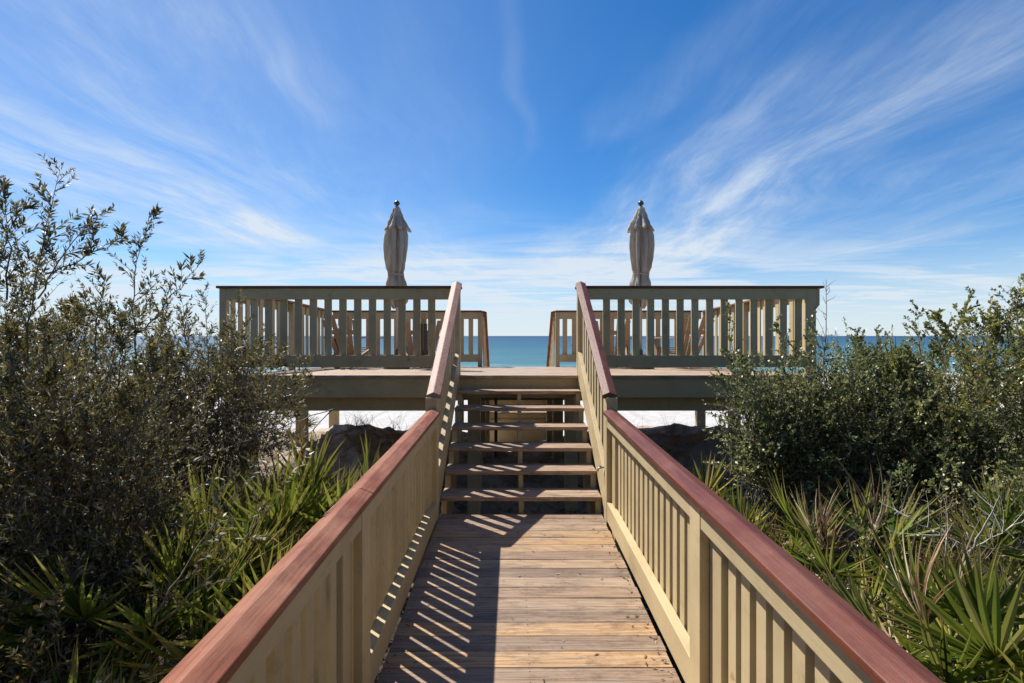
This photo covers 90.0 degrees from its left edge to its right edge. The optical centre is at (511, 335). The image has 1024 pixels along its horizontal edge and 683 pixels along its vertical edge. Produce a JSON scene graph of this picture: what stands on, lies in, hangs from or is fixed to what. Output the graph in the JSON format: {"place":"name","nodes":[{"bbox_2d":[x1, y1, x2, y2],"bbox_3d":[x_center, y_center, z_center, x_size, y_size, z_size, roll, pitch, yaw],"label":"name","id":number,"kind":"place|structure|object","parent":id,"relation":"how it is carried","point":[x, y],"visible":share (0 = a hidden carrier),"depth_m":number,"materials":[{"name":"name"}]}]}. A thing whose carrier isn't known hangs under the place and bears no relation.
{"place":"outdoors","nodes":[
{"label":"outdoors","id":0,"kind":"place"},
{"bbox_2d":[0,373,1019,682],"bbox_3d":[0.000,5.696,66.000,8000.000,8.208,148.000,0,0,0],"label":"sand ground","id":1,"kind":"structure","parent":0,"point":[686,445],"depth_m":8.48,"materials":[{"name":"white sand"}]},
{"bbox_2d":[48,623,169,682],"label":"saw palmetto","id":2,"kind":"object","parent":1,"relation":"on","point":[73,673],"visible":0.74,"depth_m":2.45,"materials":[{"name":"green plant"}]},
{"bbox_2d":[0,240,218,646],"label":"bush","id":3,"kind":"object","parent":1,"relation":"on","point":[75,299],"visible":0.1,"depth_m":4.66,"materials":[{"name":"green plant"}]},
{"bbox_2d":[0,153,238,682],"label":"bush","id":4,"kind":"object","parent":1,"relation":"on","point":[60,448],"visible":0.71,"depth_m":3.06,"materials":[{"name":"green plant"}]},
{"bbox_2d":[4,342,237,532],"bbox_3d":[-5.440,1.559,6.918,3.902,2.995,2.979,0,0,20],"label":"bush","id":5,"kind":"object","parent":1,"relation":"on","point":[88,375],"visible":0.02,"depth_m":7.01,"materials":[{"name":"green plant"}]},
{"bbox_2d":[107,637,167,682],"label":"saw palmetto","id":6,"kind":"object","parent":1,"relation":"on","point":[146,661],"visible":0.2,"depth_m":2.48,"materials":[{"name":"green plant"}]},
{"bbox_2d":[0,481,302,682],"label":"saw palmetto","id":7,"kind":"object","parent":1,"relation":"on","point":[76,607],"visible":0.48,"depth_m":2.67,"materials":[{"name":"green plant"}]},
{"bbox_2d":[0,436,312,682],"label":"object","id":8,"kind":"object","parent":1,"relation":"on","point":[47,640],"visible":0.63,"depth_m":2.39,"materials":[{"name":"green plant"}]},
{"bbox_2d":[83,501,318,682],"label":"saw palmetto","id":9,"kind":"object","parent":1,"relation":"on","point":[209,620],"visible":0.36,"depth_m":2.82,"materials":[{"name":"green plant"}]},
{"bbox_2d":[92,281,325,638],"bbox_3d":[-2.866,1.226,4.996,2.443,3.400,1.889,0,0,0],"label":"bush","id":10,"kind":"object","parent":1,"relation":"on","point":[226,414],"visible":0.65,"depth_m":4.77,"materials":[{"name":"green plant"}]},
{"bbox_2d":[201,385,332,483],"bbox_3d":[-2.002,0.788,4.119,0.999,0.775,0.489,0,0,0],"label":"dead branch","id":11,"kind":"object","parent":10,"relation":"attached to","point":[330,410],"visible":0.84,"depth_m":4.19,"materials":[{"name":"brown wood"}]},
{"bbox_2d":[97,449,364,605],"bbox_3d":[-2.010,1.797,3.919,1.593,2.025,1.908,0,0,0],"label":"saw palmetto","id":12,"kind":"object","parent":1,"relation":"on","point":[280,508],"visible":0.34,"depth_m":3.81,"materials":[{"name":"green plant"}]},
{"bbox_2d":[269,411,320,432],"bbox_3d":[-3.853,1.425,8.858,0.967,0.808,0.769,0,0,-37],"label":"bush","id":13,"kind":"object","parent":1,"relation":"on","point":[298,419],"visible":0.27,"depth_m":8.86,"materials":[{"name":"plant"}]},
{"bbox_2d":[237,423,392,541],"bbox_3d":[-1.591,1.770,4.467,1.751,2.098,1.541,0,0,31],"label":"saw palmetto","id":14,"kind":"object","parent":1,"relation":"on","point":[312,469],"visible":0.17,"depth_m":4.38,"materials":[{"name":"green plant"}]},
{"bbox_2d":[345,411,374,430],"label":"grass tuft","id":15,"kind":"object","parent":1,"relation":"on","point":[361,422],"visible":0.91,"depth_m":9.28,"materials":[{"name":"plant"}]},
{"bbox_2d":[374,411,415,430],"bbox_3d":[-2.108,1.699,9.629,0.788,0.740,0.998,0,0,29],"label":"grass tuft","id":16,"kind":"object","parent":1,"relation":"on","point":[393,426],"visible":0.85,"depth_m":9.53,"materials":[{"name":"plant"}]},
{"bbox_2d":[479,451,482,513],"bbox_3d":[-0.401,1.976,6.500,0.020,1.156,0.418,0,0,5],"label":"conduit","id":17,"kind":"object","parent":1,"relation":"on","point":[481,482],"visible":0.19,"depth_m":6.56,"materials":[{"name":"grey metal"}]},
{"bbox_2d":[494,398,497,458],"bbox_3d":[-0.270,1.625,8.600,0.053,1.550,0.056,0,0,0],"label":"pipe","id":18,"kind":"object","parent":1,"relation":"on","point":[495,431],"visible":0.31,"depth_m":8.58,"materials":[{"name":"grey metal"}]},
{"bbox_2d":[490,400,545,421],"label":"beach stairs","id":19,"kind":"structure","parent":1,"relation":"on","point":[526,416],"depth_m":12.15,"materials":[{"name":"brown wood"}]},
{"bbox_2d":[482,311,489,366],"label":"beach stair railing","id":20,"kind":"object","parent":19,"relation":"attached to","point":[485,347],"visible":0.3,"depth_m":11.11,"materials":[{"name":"beige wood"}]},
{"bbox_2d":[546,311,554,366],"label":"beach stair railing","id":21,"kind":"object","parent":19,"relation":"attached to","point":[550,353],"visible":0.2,"depth_m":11.16,"materials":[{"name":"beige wood"}]},
{"bbox_2d":[490,430,545,441],"bbox_3d":[0.120,2.590,11.575,1.720,1.020,0.050,0,0,0],"label":"landing skirt","id":22,"kind":"object","parent":1,"relation":"on","point":[527,435],"depth_m":11.55,"materials":[{"name":"beige paint"}]},
{"bbox_2d":[223,367,822,513],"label":"deck","id":23,"kind":"structure","parent":1,"relation":"on","point":[382,389],"depth_m":6.82,"materials":[{"name":"brown wood"}]},
{"bbox_2d":[230,300,323,369],"bbox_3d":[-3.797,0.125,8.785,0.155,1.547,3.850,0,0,0],"label":"deck railing","id":24,"kind":"object","parent":23,"relation":"on","point":[291,320],"visible":0.2,"depth_m":8.71,"materials":[{"name":"beige wood"}]},
{"bbox_2d":[334,324,339,367],"bbox_3d":[-3.330,0.194,9.745,0.120,0.847,0.130,0,0,0],"label":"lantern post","id":25,"kind":"object","parent":23,"relation":"on","point":[336,343],"visible":0.21,"depth_m":9.70,"materials":[{"name":"brown wood"}]},
{"bbox_2d":[216,286,461,388],"bbox_3d":[-2.267,0.059,6.760,3.207,1.426,0.150,0,0,0],"label":"deck railing","id":26,"kind":"object","parent":23,"relation":"on","point":[344,294],"visible":0.77,"depth_m":6.75,"materials":[{"name":"beige wood"}]},
{"bbox_2d":[321,312,383,368],"bbox_3d":[-3.047,0.097,9.706,0.820,1.020,1.120,0,-2,9],"label":"lounge chair","id":27,"kind":"object","parent":23,"relation":"on","point":[350,346],"visible":0.3,"depth_m":9.43,"materials":[{"name":"brown wood"}]},
{"bbox_2d":[383,200,410,368],"bbox_3d":[-2.088,-0.930,9.302,0.489,3.069,0.485,0,0,0],"label":"patio umbrella","id":28,"kind":"object","parent":23,"relation":"on","point":[395,241],"visible":0.81,"depth_m":9.20,"materials":[{"name":"grey fabric"}]},
{"bbox_2d":[332,310,481,366],"bbox_3d":[-2.170,0.188,10.672,3.100,1.426,0.155,0,0,0],"label":"deck railing","id":29,"kind":"object","parent":23,"relation":"on","point":[470,316],"visible":0.41,"depth_m":10.62,"materials":[{"name":"beige wood"}]},
{"bbox_2d":[406,313,441,368],"bbox_3d":[-1.730,0.102,9.861,0.820,1.020,1.120,0,-2,-14],"label":"lounge chair","id":30,"kind":"object","parent":23,"relation":"on","point":[409,332],"visible":0.33,"depth_m":9.53,"materials":[{"name":"brown wood"}]},
{"bbox_2d":[420,324,430,367],"bbox_3d":[-1.575,0.182,9.330,0.230,0.804,0.060,0,0,0],"label":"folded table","id":31,"kind":"object","parent":23,"relation":"on","point":[425,352],"visible":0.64,"depth_m":9.30,"materials":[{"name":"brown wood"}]},
{"bbox_2d":[441,378,601,513],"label":"staircase","id":32,"kind":"structure","parent":23,"relation":"attached to","point":[519,389],"depth_m":5.61,"materials":[{"name":"brown wood"}]},
{"bbox_2d":[426,281,461,503],"bbox_3d":[-0.719,0.462,5.740,0.131,2.342,2.120,0,0,0],"label":"stair railing","id":33,"kind":"object","parent":32,"relation":"attached to","point":[443,387],"visible":0.88,"depth_m":5.61,"materials":[{"name":"brown wood"}]},
{"bbox_2d":[576,281,616,506],"bbox_3d":[0.893,0.462,5.740,0.131,2.342,2.120,0,0,0],"label":"stair railing","id":34,"kind":"object","parent":32,"relation":"attached to","point":[596,387],"visible":0.88,"depth_m":5.60,"materials":[{"name":"beige wood"}]},
{"bbox_2d":[596,313,631,367],"bbox_3d":[1.951,0.105,9.956,0.820,1.020,1.120,0,-2,11],"label":"lounge chair","id":35,"kind":"object","parent":23,"relation":"on","point":[613,333],"visible":0.37,"depth_m":9.62,"materials":[{"name":"brown wood"}]},
{"bbox_2d":[555,310,701,366],"bbox_3d":[2.415,0.188,10.672,3.030,1.426,0.155,0,0,0],"label":"deck railing","id":36,"kind":"object","parent":23,"relation":"on","point":[564,316],"visible":0.38,"depth_m":10.62,"materials":[{"name":"beige wood"}]},
{"bbox_2d":[627,200,654,368],"bbox_3d":[2.340,-0.930,9.292,0.481,3.069,0.489,0,0,-27],"label":"patio umbrella","id":37,"kind":"object","parent":23,"relation":"on","point":[640,230],"visible":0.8,"depth_m":9.21,"materials":[{"name":"grey fabric"}]},
{"bbox_2d":[654,312,715,368],"bbox_3d":[3.272,0.099,9.762,0.820,1.020,1.120,0,-2,-17],"label":"lounge chair","id":38,"kind":"object","parent":23,"relation":"on","point":[687,338],"visible":0.38,"depth_m":9.52,"materials":[{"name":"brown wood"}]},
{"bbox_2d":[575,286,823,388],"bbox_3d":[2.459,0.083,6.760,3.242,1.474,0.150,0,0,0],"label":"deck railing","id":39,"kind":"object","parent":23,"relation":"on","point":[806,299],"visible":0.75,"depth_m":6.75,"materials":[{"name":"beige wood"}]},
{"bbox_2d":[702,300,816,369],"bbox_3d":[4.008,0.125,8.765,0.155,1.548,3.890,0,0,0],"label":"deck railing","id":40,"kind":"object","parent":23,"relation":"on","point":[746,308],"visible":0.12,"depth_m":8.70,"materials":[{"name":"beige wood"}]},
{"bbox_2d":[377,514,680,682],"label":"boardwalk","id":41,"kind":"structure","parent":1,"relation":"on","point":[466,593],"depth_m":3.21,"materials":[{"name":"brown wood"}]},
{"bbox_2d":[159,398,439,682],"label":"walkway railing","id":42,"kind":"object","parent":41,"relation":"attached to","point":[323,599],"visible":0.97,"depth_m":2.21,"materials":[{"name":"beige wood"}]},
{"bbox_2d":[382,517,671,681],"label":"leaf debris","id":43,"kind":"object","parent":41,"relation":"on","point":[645,656],"visible":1,"depth_m":3.05,"materials":[{"name":"brown plant"}]},
{"bbox_2d":[603,398,943,682],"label":"walkway railing","id":44,"kind":"object","parent":41,"relation":"attached to","point":[778,614],"visible":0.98,"depth_m":2.21,"materials":[{"name":"beige wood"}]},
{"bbox_2d":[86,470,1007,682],"bbox_3d":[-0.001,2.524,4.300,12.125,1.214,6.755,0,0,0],"label":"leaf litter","id":45,"kind":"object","parent":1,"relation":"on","point":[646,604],"depth_m":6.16,"materials":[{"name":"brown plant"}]},
{"bbox_2d":[655,412,686,433],"bbox_3d":[2.900,1.602,9.421,0.725,0.486,0.720,0,0,34],"label":"grass tuft","id":46,"kind":"object","parent":1,"relation":"on","point":[667,431],"visible":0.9,"depth_m":9.43,"materials":[{"name":"plant"}]},
{"bbox_2d":[676,453,779,550],"bbox_3d":[1.885,1.966,4.936,1.390,1.677,1.138,0,0,0],"label":"saw palmetto","id":47,"kind":"object","parent":1,"relation":"on","point":[704,479],"visible":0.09,"depth_m":5.02,"materials":[{"name":"green plant"}]},
{"bbox_2d":[709,477,848,575],"bbox_3d":[2.144,2.000,4.413,1.490,1.620,1.339,0,0,-29],"label":"saw palmetto","id":48,"kind":"object","parent":1,"relation":"on","point":[741,506],"visible":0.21,"depth_m":4.20,"materials":[{"name":"green plant"}]},
{"bbox_2d":[698,301,940,582],"bbox_3d":[2.963,1.246,5.307,2.326,3.180,1.858,0,0,0],"label":"shrub","id":49,"kind":"object","parent":1,"relation":"on","point":[783,428],"visible":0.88,"depth_m":4.97,"materials":[{"name":"green plant"}]},
{"bbox_2d":[803,281,876,406],"bbox_3d":[2.964,0.085,4.974,0.742,1.269,0.598,0,0,-12],"label":"dead sapling","id":50,"kind":"object","parent":1,"relation":"in","point":[825,337],"visible":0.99,"depth_m":5.00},
{"bbox_2d":[767,454,956,642],"bbox_3d":[2.564,1.855,3.907,1.448,1.970,1.554,0,0,0],"label":"saw palmetto","id":51,"kind":"object","parent":1,"relation":"on","point":[871,510],"visible":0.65,"depth_m":3.92,"materials":[{"name":"green plant"}]},
{"bbox_2d":[760,529,978,670],"bbox_3d":[2.137,2.167,3.151,1.556,1.807,1.483,0,0,0],"label":"saw palmetto","id":52,"kind":"object","parent":1,"relation":"on","point":[870,597],"visible":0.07,"depth_m":3.28,"materials":[{"name":"green plant"}]},
{"bbox_2d":[866,335,928,546],"bbox_3d":[3.968,1.376,5.306,0.563,2.772,0.665,0,0,0],"label":"shrub","id":53,"kind":"object","parent":1,"relation":"on","point":[890,355],"visible":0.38,"depth_m":5.27,"materials":[{"name":"green plant"}]},
{"bbox_2d":[806,508,1023,682],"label":"saw palmetto","id":54,"kind":"object","parent":1,"relation":"on","point":[952,601],"visible":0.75,"depth_m":2.20,"materials":[{"name":"green plant"}]},
{"bbox_2d":[808,325,1022,598],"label":"shrub","id":55,"kind":"object","parent":1,"relation":"on","point":[919,459],"visible":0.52,"depth_m":4.95,"materials":[{"name":"green plant"}]},
{"bbox_2d":[809,422,1023,682],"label":"shrub","id":56,"kind":"object","parent":1,"relation":"on","point":[1019,477],"visible":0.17,"depth_m":4.02,"materials":[{"name":"green plant"}]},
{"bbox_2d":[816,305,1023,496],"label":"shrub","id":57,"kind":"object","parent":1,"relation":"on","point":[839,348],"visible":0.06,"depth_m":7.61,"materials":[{"name":"green plant"}]},
{"bbox_2d":[848,513,1022,682],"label":"saw palmetto","id":58,"kind":"object","parent":1,"relation":"on","point":[878,562],"visible":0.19,"depth_m":3.48,"materials":[{"name":"green plant"}]},
{"bbox_2d":[880,479,1023,583],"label":"dead branch","id":59,"kind":"object","parent":1,"relation":"on","point":[975,545],"visible":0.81,"depth_m":3.02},
{"bbox_2d":[895,273,1023,574],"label":"shrub","id":60,"kind":"object","parent":1,"relation":"on","point":[997,328],"visible":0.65,"depth_m":4.80,"materials":[{"name":"green plant"}]},
{"bbox_2d":[911,469,1023,593],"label":"saw palmetto","id":61,"kind":"object","parent":1,"relation":"on","point":[1010,519],"visible":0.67,"depth_m":3.43,"materials":[{"name":"green plant"}]},
{"bbox_2d":[960,535,1023,682],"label":"saw palmetto","id":62,"kind":"object","parent":1,"relation":"on","point":[1021,596],"visible":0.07,"depth_m":2.91,"materials":[{"name":"green plant"}]},
{"bbox_2d":[0,0,1023,335],"label":"sky","id":63,"kind":"structure","parent":0,"point":[874,149],"materials":[{"name":"blue"}]},
{"bbox_2d":[12,336,1020,372],"bbox_3d":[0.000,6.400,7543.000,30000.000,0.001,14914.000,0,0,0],"label":"sea","id":64,"kind":"structure","parent":0,"point":[518,351],"depth_m":278.65,"materials":[{"name":"liquid"}]}
]}

